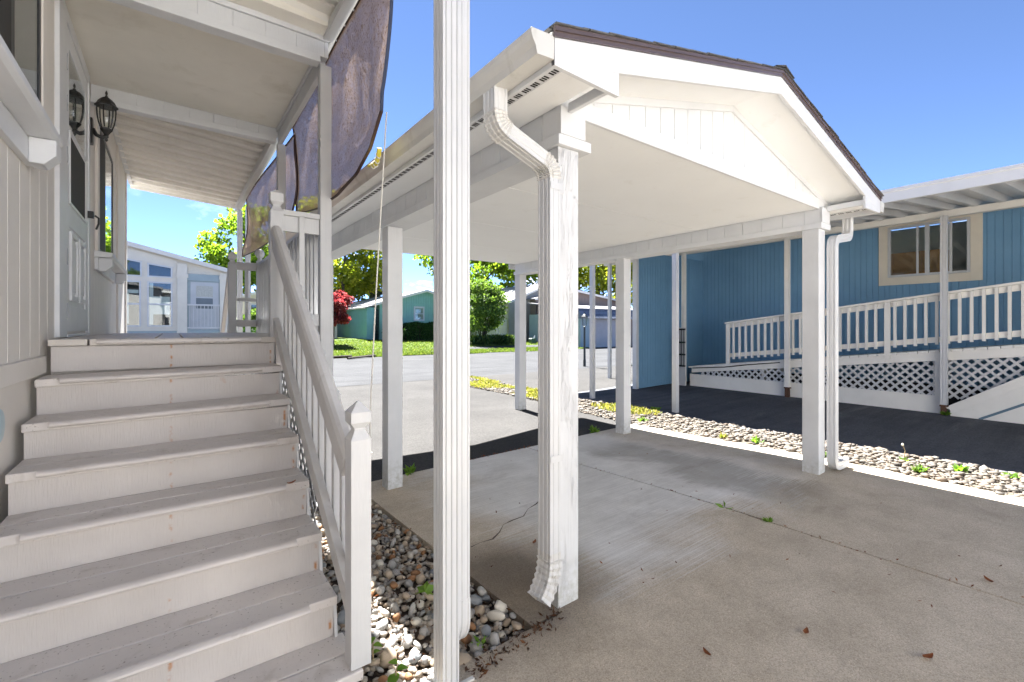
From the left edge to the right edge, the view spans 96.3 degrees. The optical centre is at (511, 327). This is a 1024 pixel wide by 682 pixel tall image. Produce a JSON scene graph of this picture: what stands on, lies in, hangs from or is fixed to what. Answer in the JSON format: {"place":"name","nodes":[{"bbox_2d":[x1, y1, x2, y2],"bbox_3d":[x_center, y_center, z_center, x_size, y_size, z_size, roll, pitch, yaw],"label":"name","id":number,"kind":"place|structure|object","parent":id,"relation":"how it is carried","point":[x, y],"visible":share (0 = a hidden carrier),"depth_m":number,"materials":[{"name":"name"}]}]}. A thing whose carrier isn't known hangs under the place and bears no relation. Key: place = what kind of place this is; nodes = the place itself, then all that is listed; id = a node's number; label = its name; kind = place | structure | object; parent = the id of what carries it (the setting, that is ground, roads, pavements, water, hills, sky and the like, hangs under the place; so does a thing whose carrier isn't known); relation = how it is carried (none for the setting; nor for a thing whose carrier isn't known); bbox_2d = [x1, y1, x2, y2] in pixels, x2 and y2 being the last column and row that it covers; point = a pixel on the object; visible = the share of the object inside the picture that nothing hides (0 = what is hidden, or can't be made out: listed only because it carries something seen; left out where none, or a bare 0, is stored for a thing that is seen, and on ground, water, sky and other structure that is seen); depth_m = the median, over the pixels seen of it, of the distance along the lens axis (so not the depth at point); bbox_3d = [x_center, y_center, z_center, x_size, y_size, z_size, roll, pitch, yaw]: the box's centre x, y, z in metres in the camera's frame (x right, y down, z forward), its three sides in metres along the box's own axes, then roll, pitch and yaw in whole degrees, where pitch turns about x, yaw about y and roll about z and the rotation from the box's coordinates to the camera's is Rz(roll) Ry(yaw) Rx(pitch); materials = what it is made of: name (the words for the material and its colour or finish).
{"place":"outdoors","nodes":[
{"label":"outdoors","id":0,"kind":"place"},
{"bbox_2d":[12,352,632,660],"bbox_3d":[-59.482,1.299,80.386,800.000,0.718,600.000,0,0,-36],"label":"ground","id":1,"kind":"structure","parent":0,"point":[229,531],"depth_m":4.28,"materials":[{"name":"soil"}]},
{"bbox_2d":[0,0,126,663],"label":"beige house","id":2,"kind":"structure","parent":1,"relation":"on","point":[63,227],"depth_m":2.65,"materials":[{"name":"wood"}]},
{"bbox_2d":[0,0,62,169],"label":"window","id":3,"kind":"structure","parent":2,"relation":"in","point":[26,126],"depth_m":2.20,"materials":[{"name":"white glass"}]},
{"bbox_2d":[55,0,99,337],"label":"door","id":4,"kind":"structure","parent":2,"relation":"in","point":[73,214],"depth_m":3.29,"materials":[{"name":"white wood"}]},
{"bbox_2d":[90,90,118,144],"bbox_3d":[-3.672,-1.883,4.125,0.201,0.506,0.147,0,0,-36],"label":"wall lantern","id":5,"kind":"object","parent":2,"relation":"attached to","point":[106,103],"depth_m":4.11,"materials":[{"name":"black metal"}]},
{"bbox_2d":[94,106,126,284],"bbox_3d":[-4.431,-1.330,5.093,0.135,1.580,1.780,0,0,-37],"label":"window","id":6,"kind":"structure","parent":2,"relation":"in","point":[106,263],"depth_m":4.87,"materials":[{"name":"white glass"}]},
{"bbox_2d":[65,0,474,681],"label":"porch awning","id":7,"kind":"object","parent":2,"relation":"attached to","point":[209,98],"visible":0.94,"depth_m":3.46,"materials":[{"name":"white"}]},
{"bbox_2d":[242,133,296,256],"bbox_3d":[-3.531,-1.662,6.521,0.082,1.109,4.462,0,0,-36],"label":"shade cloth","id":8,"kind":"object","parent":7,"relation":"hanging from","point":[258,206],"visible":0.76,"depth_m":6.36,"materials":[{"name":"purple fabric"}]},
{"bbox_2d":[292,0,392,212],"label":"shade cloth","id":9,"kind":"object","parent":7,"relation":"hanging from","point":[357,59],"visible":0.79,"depth_m":3.29,"materials":[{"name":"purple fabric"}]},
{"bbox_2d":[369,112,386,453],"bbox_3d":[-0.825,-0.150,2.794,0.181,2.280,0.037,0,0,42],"label":"pull cord","id":10,"kind":"object","parent":9,"relation":"hanging from","point":[377,271],"visible":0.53,"depth_m":2.80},
{"bbox_2d":[367,147,381,168],"bbox_3d":[-0.862,-1.058,2.894,0.042,0.096,0.199,0,0,-36],"label":"cord winder","id":11,"kind":"object","parent":10,"relation":"attached to","point":[374,163],"visible":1,"depth_m":2.87,"materials":[{"name":"yellow plastic"}]},
{"bbox_2d":[127,241,227,333],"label":"pale house","id":12,"kind":"structure","parent":1,"relation":"on","point":[168,292],"depth_m":19.58,"materials":[{"name":"beige"}]},
{"bbox_2d":[127,280,140,326],"bbox_3d":[-15.726,-0.975,18.722,0.890,1.890,0.037,0,0,-37],"label":"window","id":13,"kind":"structure","parent":12,"relation":"in","point":[133,287],"depth_m":18.85,"materials":[{"name":"white glass"}]},
{"bbox_2d":[127,258,141,276],"bbox_3d":[-15.714,-2.495,18.731,0.920,0.790,0.037,0,0,-37],"label":"window","id":14,"kind":"structure","parent":12,"relation":"in","point":[134,267],"depth_m":18.87,"materials":[{"name":"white glass"}]},
{"bbox_2d":[147,281,172,326],"bbox_3d":[-14.865,-0.975,19.358,0.850,1.890,0.037,0,0,-37],"label":"window","id":15,"kind":"structure","parent":12,"relation":"in","point":[159,294],"depth_m":19.36,"materials":[{"name":"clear glass"}]},
{"bbox_2d":[147,263,172,277],"bbox_3d":[-14.865,-2.400,19.358,0.850,0.600,0.037,0,0,-37],"label":"window","id":16,"kind":"structure","parent":12,"relation":"in","point":[153,270],"depth_m":19.35,"materials":[{"name":"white glass"}]},
{"bbox_2d":[190,282,218,328],"bbox_3d":[-13.633,-0.950,20.341,1.040,2.080,0.022,0,0,-37],"label":"door","id":17,"kind":"structure","parent":12,"relation":"in","point":[200,292],"depth_m":20.31,"materials":[{"name":"metal"}]},
{"bbox_2d":[193,204,267,293],"bbox_3d":[-20.272,-4.361,35.920,8.212,10.664,8.535,0,0,3],"label":"maple tree","id":18,"kind":"object","parent":1,"relation":"on","point":[217,252],"visible":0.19,"depth_m":34.01,"materials":[{"name":"green plant"}]},
{"bbox_2d":[307,211,381,301],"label":"maple tree","id":19,"kind":"object","parent":1,"relation":"on","point":[356,284],"visible":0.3,"depth_m":45.00,"materials":[{"name":"green plant"}]},
{"bbox_2d":[337,304,374,339],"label":"teal shed","id":20,"kind":"structure","parent":1,"relation":"on","point":[360,325],"depth_m":34.52,"materials":[{"name":"paint"}]},
{"bbox_2d":[350,290,471,338],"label":"teal house","id":21,"kind":"structure","parent":1,"relation":"on","point":[418,306],"depth_m":35.62,"materials":[{"name":"paint"}]},
{"bbox_2d":[414,306,424,320],"bbox_3d":[-7.229,-1.060,35.676,0.900,1.120,0.037,0,0,-37],"label":"window","id":22,"kind":"structure","parent":21,"relation":"in","point":[419,312],"depth_m":35.71,"materials":[{"name":"glass"}]},
{"bbox_2d":[413,254,537,293],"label":"maple tree","id":23,"kind":"object","parent":1,"relation":"on","point":[483,268],"visible":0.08,"depth_m":49.55,"materials":[{"name":"green plant"}]},
{"bbox_2d":[470,284,537,339],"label":"clapboard house","id":24,"kind":"structure","parent":1,"relation":"on","point":[531,291],"depth_m":39.47,"materials":[{"name":"grey wood"}]},
{"bbox_2d":[485,263,586,290],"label":"maple tree","id":25,"kind":"object","parent":1,"relation":"on","point":[499,271],"visible":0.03,"depth_m":54.88,"materials":[{"name":"green plant"}]},
{"bbox_2d":[526,290,615,314],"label":"house","id":26,"kind":"structure","parent":1,"relation":"on","point":[584,298],"depth_m":42.55,"materials":[{"name":"grey"}]},
{"bbox_2d":[578,262,632,306],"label":"maple tree","id":27,"kind":"object","parent":1,"relation":"on","point":[601,274],"visible":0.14,"depth_m":50.55,"materials":[{"name":"green plant"}]},
{"bbox_2d":[633,207,1023,388],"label":"blue house","id":28,"kind":"structure","parent":1,"relation":"on","point":[723,286],"depth_m":9.96,"materials":[{"name":"paint"}]},
{"bbox_2d":[891,249,948,274],"bbox_3d":[8.332,-0.810,9.773,0.378,1.520,1.400,0,0,-36],"label":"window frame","id":29,"kind":"object","parent":28,"relation":"in","point":[903,263],"visible":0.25,"depth_m":9.51,"materials":[{"name":"brown wood"}]},
{"bbox_2d":[879,213,982,285],"bbox_3d":[8.011,-1.480,8.839,0.065,1.260,1.509,0,0,-37],"label":"window","id":30,"kind":"structure","parent":28,"relation":"in","point":[974,271],"depth_m":8.79,"materials":[{"name":"white metal"}]},
{"bbox_2d":[689,281,1023,423],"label":"access ramp","id":31,"kind":"structure","parent":1,"relation":"on","point":[1004,402],"depth_m":8.03,"materials":[{"name":"beige paint"}]},
{"bbox_2d":[361,252,381,297],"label":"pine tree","id":32,"kind":"object","parent":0,"point":[372,295],"visible":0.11,"depth_m":49.46,"materials":[{"name":"green plant"}]},
{"bbox_2d":[251,503,524,681],"bbox_3d":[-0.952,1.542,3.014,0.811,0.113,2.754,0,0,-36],"label":"pebbles","id":33,"kind":"object","parent":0,"point":[428,622],"visible":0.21,"depth_m":2.48,"materials":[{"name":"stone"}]},
{"bbox_2d":[48,190,319,524],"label":"porch deck","id":34,"kind":"structure","parent":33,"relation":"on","point":[302,244],"depth_m":3.54,"materials":[{"name":"beige paint"}]},
{"bbox_2d":[0,225,370,681],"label":"porch stairs","id":35,"kind":"structure","parent":33,"relation":"on","point":[121,434],"depth_m":2.10,"materials":[{"name":"beige paint"}]},
{"bbox_2d":[337,609,344,624],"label":"river stone","id":36,"kind":"object","parent":33,"relation":"on","point":[341,618],"visible":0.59,"depth_m":2.35,"materials":[{"name":"stone"}]},
{"bbox_2d":[369,657,379,666],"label":"river stone","id":37,"kind":"object","parent":33,"relation":"on","point":[375,661],"visible":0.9,"depth_m":2.04,"materials":[{"name":"stone"}]},
{"bbox_2d":[371,630,379,637],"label":"river stone","id":38,"kind":"object","parent":33,"relation":"on","point":[376,633],"visible":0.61,"depth_m":2.23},
{"bbox_2d":[371,637,382,659],"bbox_3d":[-0.618,1.433,2.050,0.072,0.106,0.074,0,0,27],"label":"vine sprout","id":39,"kind":"object","parent":33,"relation":"on","point":[378,644],"visible":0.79,"depth_m":2.05,"materials":[{"name":"green plant"}]},
{"bbox_2d":[376,585,384,595],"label":"river stone","id":40,"kind":"object","parent":33,"relation":"on","point":[380,590],"visible":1,"depth_m":2.61,"materials":[{"name":"stone"}]},
{"bbox_2d":[376,618,388,630],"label":"river stone","id":41,"kind":"object","parent":33,"relation":"on","point":[382,625],"visible":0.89,"depth_m":2.30,"materials":[{"name":"stone"}]},
{"bbox_2d":[378,675,387,681],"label":"river stone","id":42,"kind":"object","parent":33,"relation":"on","point":[383,678],"visible":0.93,"depth_m":1.95,"materials":[{"name":"stone"}]},
{"bbox_2d":[380,609,389,617],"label":"river stone","id":43,"kind":"object","parent":33,"relation":"on","point":[385,612],"visible":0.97,"depth_m":2.39,"materials":[{"name":"stone"}]},
{"bbox_2d":[379,646,396,668],"bbox_3d":[-0.566,1.500,2.081,0.087,0.053,0.077,0,0,-31],"label":"river stone","id":44,"kind":"object","parent":33,"relation":"on","point":[388,654],"visible":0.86,"depth_m":2.06,"materials":[{"name":"stone"}]},
{"bbox_2d":[385,570,392,578],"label":"river stone","id":45,"kind":"object","parent":33,"relation":"on","point":[388,574],"visible":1,"depth_m":2.79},
{"bbox_2d":[383,637,396,649],"bbox_3d":[-0.575,1.501,2.169,0.052,0.038,0.084,-11,-3,26],"label":"river stone","id":46,"kind":"object","parent":33,"relation":"on","point":[390,642],"visible":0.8,"depth_m":2.16,"materials":[{"name":"stone"}]},
{"bbox_2d":[388,560,396,569],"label":"river stone","id":47,"kind":"object","parent":33,"relation":"on","point":[392,564],"visible":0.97,"depth_m":2.90,"materials":[{"name":"stone"}]},
{"bbox_2d":[390,602,399,613],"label":"river stone","id":48,"kind":"object","parent":33,"relation":"on","point":[395,607],"visible":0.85,"depth_m":2.44,"materials":[{"name":"stone"}]},
{"bbox_2d":[392,613,400,622],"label":"river stone","id":49,"kind":"object","parent":33,"relation":"on","point":[396,617],"visible":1,"depth_m":2.36,"materials":[{"name":"stone"}]},
{"bbox_2d":[387,658,407,681],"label":"vine sprout","id":50,"kind":"object","parent":33,"relation":"on","point":[393,677],"visible":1,"depth_m":1.80,"materials":[{"name":"green plant"}]},
{"bbox_2d":[401,634,412,648],"bbox_3d":[-0.504,1.503,2.192,0.060,0.027,0.065,-33,40,-31],"label":"river stone","id":51,"kind":"object","parent":33,"relation":"on","point":[408,640],"visible":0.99,"depth_m":2.18,"materials":[{"name":"stone"}]},
{"bbox_2d":[408,602,415,615],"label":"river stone","id":52,"kind":"object","parent":33,"relation":"on","point":[412,608],"visible":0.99,"depth_m":2.42,"materials":[{"name":"stone"}]},
{"bbox_2d":[408,652,420,663],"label":"river stone","id":53,"kind":"object","parent":33,"relation":"on","point":[416,656],"visible":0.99,"depth_m":2.05,"materials":[{"name":"stone"}]},
{"bbox_2d":[410,617,421,625],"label":"river stone","id":54,"kind":"object","parent":33,"relation":"on","point":[416,621],"visible":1,"depth_m":2.31,"materials":[{"name":"stone"}]},
{"bbox_2d":[413,640,421,650],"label":"river stone","id":55,"kind":"object","parent":33,"relation":"on","point":[417,645],"visible":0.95,"depth_m":2.15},
{"bbox_2d":[416,573,424,584],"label":"river stone","id":56,"kind":"object","parent":33,"relation":"on","point":[420,579],"visible":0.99,"depth_m":2.72,"materials":[{"name":"stone"}]},
{"bbox_2d":[419,627,428,636],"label":"river stone","id":57,"kind":"object","parent":33,"relation":"on","point":[423,631],"visible":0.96,"depth_m":2.24,"materials":[{"name":"stone"}]},
{"bbox_2d":[420,655,427,664],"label":"river stone","id":58,"kind":"object","parent":33,"relation":"on","point":[424,658],"visible":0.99,"depth_m":2.05,"materials":[{"name":"stone"}]},
{"bbox_2d":[416,581,433,594],"bbox_3d":[-0.465,1.400,2.440,0.108,0.039,0.117,0,0,2],"label":"maple leaf","id":59,"kind":"object","parent":33,"relation":"on","point":[427,588],"visible":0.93,"depth_m":2.46,"materials":[{"name":"green plant"}]},
{"bbox_2d":[424,593,433,600],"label":"river stone","id":60,"kind":"object","parent":33,"relation":"on","point":[429,597],"visible":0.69,"depth_m":2.52,"materials":[{"name":"stone"}]},
{"bbox_2d":[322,515,563,678],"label":"leaf litter","id":61,"kind":"object","parent":33,"relation":"on","point":[534,627],"visible":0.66,"depth_m":2.19,"materials":[{"name":"plant"}]},
{"bbox_2d":[459,651,471,665],"bbox_3d":[-0.225,1.490,2.045,0.092,0.055,0.086,0,0,5],"label":"river stone","id":62,"kind":"object","parent":33,"relation":"on","point":[464,657],"visible":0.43,"depth_m":2.04,"materials":[{"name":"stone"}]},
{"bbox_2d":[461,634,471,643],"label":"river stone","id":63,"kind":"object","parent":33,"relation":"on","point":[467,639],"visible":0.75,"depth_m":2.18,"materials":[{"name":"stone"}]},
{"bbox_2d":[470,594,481,606],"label":"river stone","id":64,"kind":"object","parent":33,"relation":"on","point":[475,599],"visible":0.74,"depth_m":2.47,"materials":[{"name":"stone"}]},
{"bbox_2d":[470,641,482,654],"bbox_3d":[-0.165,1.496,2.139,0.064,0.065,0.068,0,0,-15],"label":"river stone","id":65,"kind":"object","parent":33,"relation":"on","point":[474,647],"visible":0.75,"depth_m":2.12,"materials":[{"name":"stone"}]},
{"bbox_2d":[471,635,487,647],"bbox_3d":[-0.148,1.457,2.134,0.070,0.042,0.078,0,0,-36],"label":"weed","id":66,"kind":"object","parent":65,"relation":"on","point":[477,640],"visible":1,"depth_m":2.14,"materials":[{"name":"green plant"}]},
{"bbox_2d":[474,605,484,616],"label":"river stone","id":67,"kind":"object","parent":33,"relation":"on","point":[480,609],"visible":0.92,"depth_m":2.40,"materials":[{"name":"stone"}]},
{"bbox_2d":[477,586,486,596],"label":"river stone","id":68,"kind":"object","parent":33,"relation":"on","point":[482,591],"visible":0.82,"depth_m":2.56,"materials":[{"name":"stone"}]},
{"bbox_2d":[481,624,490,636],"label":"river stone","id":69,"kind":"object","parent":33,"relation":"on","point":[486,630],"visible":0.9,"depth_m":2.24,"materials":[{"name":"stone"}]},
{"bbox_2d":[489,631,499,646],"bbox_3d":[-0.079,1.479,2.164,0.046,0.072,0.046,6,-28,-44],"label":"river stone","id":70,"kind":"object","parent":33,"relation":"on","point":[494,639],"visible":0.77,"depth_m":2.15,"materials":[{"name":"stone"}]},
{"bbox_2d":[486,610,505,621],"bbox_3d":[-0.082,1.486,2.358,0.114,0.068,0.053,-18,36,29],"label":"river stone","id":71,"kind":"object","parent":33,"relation":"on","point":[494,615],"visible":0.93,"depth_m":2.34,"materials":[{"name":"stone"}]},
{"bbox_2d":[494,600,507,613],"bbox_3d":[-0.055,1.483,2.426,0.105,0.049,0.063,37,24,-27],"label":"river stone","id":72,"kind":"object","parent":33,"relation":"on","point":[500,605],"visible":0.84,"depth_m":2.41,"materials":[{"name":"stone"}]},
{"bbox_2d":[502,618,510,626],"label":"river stone","id":73,"kind":"object","parent":33,"relation":"on","point":[506,622],"visible":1,"depth_m":2.31,"materials":[{"name":"stone"}]},
{"bbox_2d":[511,621,521,630],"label":"river stone","id":74,"kind":"object","parent":33,"relation":"on","point":[516,625],"visible":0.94,"depth_m":2.25,"materials":[{"name":"stone"}]},
{"bbox_2d":[225,347,632,390],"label":"road","id":75,"kind":"structure","parent":0,"point":[351,372],"depth_m":18.23,"materials":[{"name":"asphalt"}]},
{"bbox_2d":[581,312,587,366],"bbox_3d":[2.817,0.480,17.796,0.290,2.160,0.251,0,0,-36],"label":"lamp post","id":76,"kind":"object","parent":75,"relation":"on","point":[584,315],"visible":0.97,"depth_m":17.76,"materials":[{"name":"black metal"}]},
{"bbox_2d":[333,337,527,356],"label":"lawn","id":77,"kind":"structure","parent":0,"point":[342,338],"depth_m":30.77,"materials":[{"name":"plant"}]},
{"bbox_2d":[243,308,255,329],"bbox_3d":[-13.498,0.138,24.196,1.933,2.479,1.772,0,0,-36],"label":"clipped bush","id":78,"kind":"object","parent":77,"relation":"on","point":[253,313],"visible":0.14,"depth_m":23.65,"materials":[{"name":"green plant"}]},
{"bbox_2d":[243,292,336,337],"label":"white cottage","id":79,"kind":"structure","parent":77,"relation":"on","point":[253,295],"depth_m":31.98,"materials":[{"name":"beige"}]},
{"bbox_2d":[333,290,355,344],"bbox_3d":[-11.471,-0.700,28.868,2.807,3.740,3.222,0,0,-36],"label":"tree","id":80,"kind":"object","parent":77,"relation":"on","point":[342,301],"visible":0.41,"depth_m":28.55,"materials":[{"name":"red plant"}]},
{"bbox_2d":[333,354,375,358],"bbox_3d":[-7.595,1.440,22.555,2.042,0.134,1.595,0,0,-36],"label":"curb","id":81,"kind":"object","parent":77,"relation":"on","point":[353,357],"visible":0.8,"depth_m":22.62,"materials":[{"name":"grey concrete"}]},
{"bbox_2d":[375,310,378,338],"bbox_3d":[-9.979,-0.225,33.811,0.320,2.150,0.030,0,0,-36],"label":"garden trellis","id":82,"kind":"object","parent":77,"relation":"on","point":[377,324],"visible":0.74,"depth_m":33.83,"materials":[{"name":"metal"}]},
{"bbox_2d":[403,322,433,339],"bbox_3d":[-6.146,0.326,35.208,4.888,1.598,1.294,0,0,-36],"label":"hedge","id":83,"kind":"object","parent":77,"relation":"on","point":[418,330],"visible":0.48,"depth_m":34.24,"materials":[{"name":"green plant"}]},
{"bbox_2d":[470,277,511,335],"bbox_3d":[-2.268,-1.282,34.907,4.626,4.995,4.442,0,0,-36],"label":"round shrub","id":84,"kind":"object","parent":77,"relation":"on","point":[489,298],"visible":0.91,"depth_m":34.13,"materials":[{"name":"green plant"}]},
{"bbox_2d":[470,332,514,344],"bbox_3d":[-1.747,0.890,34.126,5.023,0.828,2.405,0,0,-36],"label":"hedge","id":85,"kind":"object","parent":77,"relation":"on","point":[508,338],"visible":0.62,"depth_m":33.72,"materials":[{"name":"green plant"}]},
{"bbox_2d":[245,380,632,495],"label":"driveway","id":86,"kind":"structure","parent":0,"point":[499,422],"depth_m":7.18,"materials":[{"name":"concrete"}]},
{"bbox_2d":[433,345,537,348],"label":"garden path","id":87,"kind":"structure","parent":0,"point":[485,347],"depth_m":32.01,"materials":[{"name":"concrete"}]},
{"bbox_2d":[479,366,632,391],"bbox_3d":[2.674,1.481,14.207,7.800,0.075,4.420,0,0,-36],"label":"apron","id":88,"kind":"object","parent":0,"point":[602,380],"visible":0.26,"depth_m":13.34,"materials":[{"name":"concrete"}]},
{"bbox_2d":[127,0,1023,307],"label":"sky","id":89,"kind":"structure","parent":0,"point":[917,91],"materials":[{"name":"blue"}]},
{"bbox_2d":[527,303,632,348],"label":"garage","id":90,"kind":"structure","parent":0,"point":[601,326],"depth_m":34.99,"materials":[{"name":"blue"}]},
{"bbox_2d":[595,319,615,346],"bbox_3d":[7.601,0.480,35.506,3.400,2.180,0.020,0,0,-37],"label":"garage door","id":91,"kind":"structure","parent":90,"relation":"in","point":[601,325],"depth_m":35.06,"materials":[{"name":"metal"}]},
{"bbox_2d":[371,424,1023,681],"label":"carport slab","id":92,"kind":"structure","parent":0,"point":[753,605],"depth_m":2.77,"materials":[{"name":"concrete"}]},
{"bbox_2d":[403,464,415,475],"bbox_3d":[-1.063,1.477,4.747,0.133,0.114,0.187,0,0,-10],"label":"grass tuft","id":93,"kind":"object","parent":92,"relation":"on","point":[407,469],"visible":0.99,"depth_m":4.75,"materials":[{"name":"green plant"}]},
{"bbox_2d":[471,502,537,546],"bbox_3d":[0.025,1.482,3.535,0.075,0.004,1.061,0,0,31],"label":"slab crack","id":94,"kind":"object","parent":92,"relation":"on","point":[502,526],"visible":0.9,"depth_m":3.36,"materials":[{"name":"concrete"}]},
{"bbox_2d":[286,21,883,607],"bbox_3d":[0.220,-0.134,5.394,4.444,3.336,5.590,0,0,-36],"label":"carport","id":95,"kind":"object","parent":92,"relation":"on","point":[590,147],"visible":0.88,"depth_m":3.42,"materials":[{"name":"white paint"}]},
{"bbox_2d":[471,445,1022,606],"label":"joint debris","id":96,"kind":"object","parent":92,"relation":"on","point":[741,512],"visible":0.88,"depth_m":2.99,"materials":[{"name":"brown plant"}]},
{"bbox_2d":[471,386,1023,495],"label":"gravel strip","id":97,"kind":"object","parent":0,"point":[941,473],"visible":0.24,"depth_m":5.66,"materials":[{"name":"gravel"}]},
{"bbox_2d":[470,376,661,414],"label":"strip weeds","id":98,"kind":"object","parent":97,"relation":"on","point":[484,382],"visible":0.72,"depth_m":9.80,"materials":[{"name":"plant"}]},
{"bbox_2d":[472,378,1023,494],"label":"gravel chips","id":99,"kind":"object","parent":97,"relation":"on","point":[968,480],"visible":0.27,"depth_m":5.42,"materials":[{"name":"gravel"}]},
{"bbox_2d":[910,463,929,471],"bbox_3d":[3.942,1.361,4.426,0.143,0.091,0.129,0,0,-7],"label":"weed","id":100,"kind":"object","parent":97,"relation":"on","point":[918,468],"visible":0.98,"depth_m":4.42,"materials":[{"name":"green plant"}]},
{"bbox_2d":[952,463,968,471],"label":"weed","id":101,"kind":"object","parent":97,"relation":"on","point":[960,468],"visible":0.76,"depth_m":4.40,"materials":[{"name":"green plant"}]},
{"bbox_2d":[1001,472,1020,478],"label":"weed","id":102,"kind":"object","parent":97,"relation":"on","point":[1014,475],"visible":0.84,"depth_m":4.24,"materials":[{"name":"green plant"}]},
{"bbox_2d":[578,381,1023,473],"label":"side driveway","id":103,"kind":"structure","parent":0,"point":[996,445],"depth_m":7.05,"materials":[{"name":"asphalt"}]},
{"bbox_2d":[679,328,685,385],"bbox_3d":[4.174,0.730,11.346,0.072,1.440,0.245,0,0,-36],"label":"metal rack","id":104,"kind":"object","parent":103,"relation":"on","point":[682,356],"visible":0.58,"depth_m":11.30,"materials":[{"name":"metal"}]},
{"bbox_2d":[590,163,1023,414],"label":"side awning","id":105,"kind":"object","parent":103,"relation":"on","point":[943,200],"visible":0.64,"depth_m":7.51,"materials":[{"name":"white metal"}]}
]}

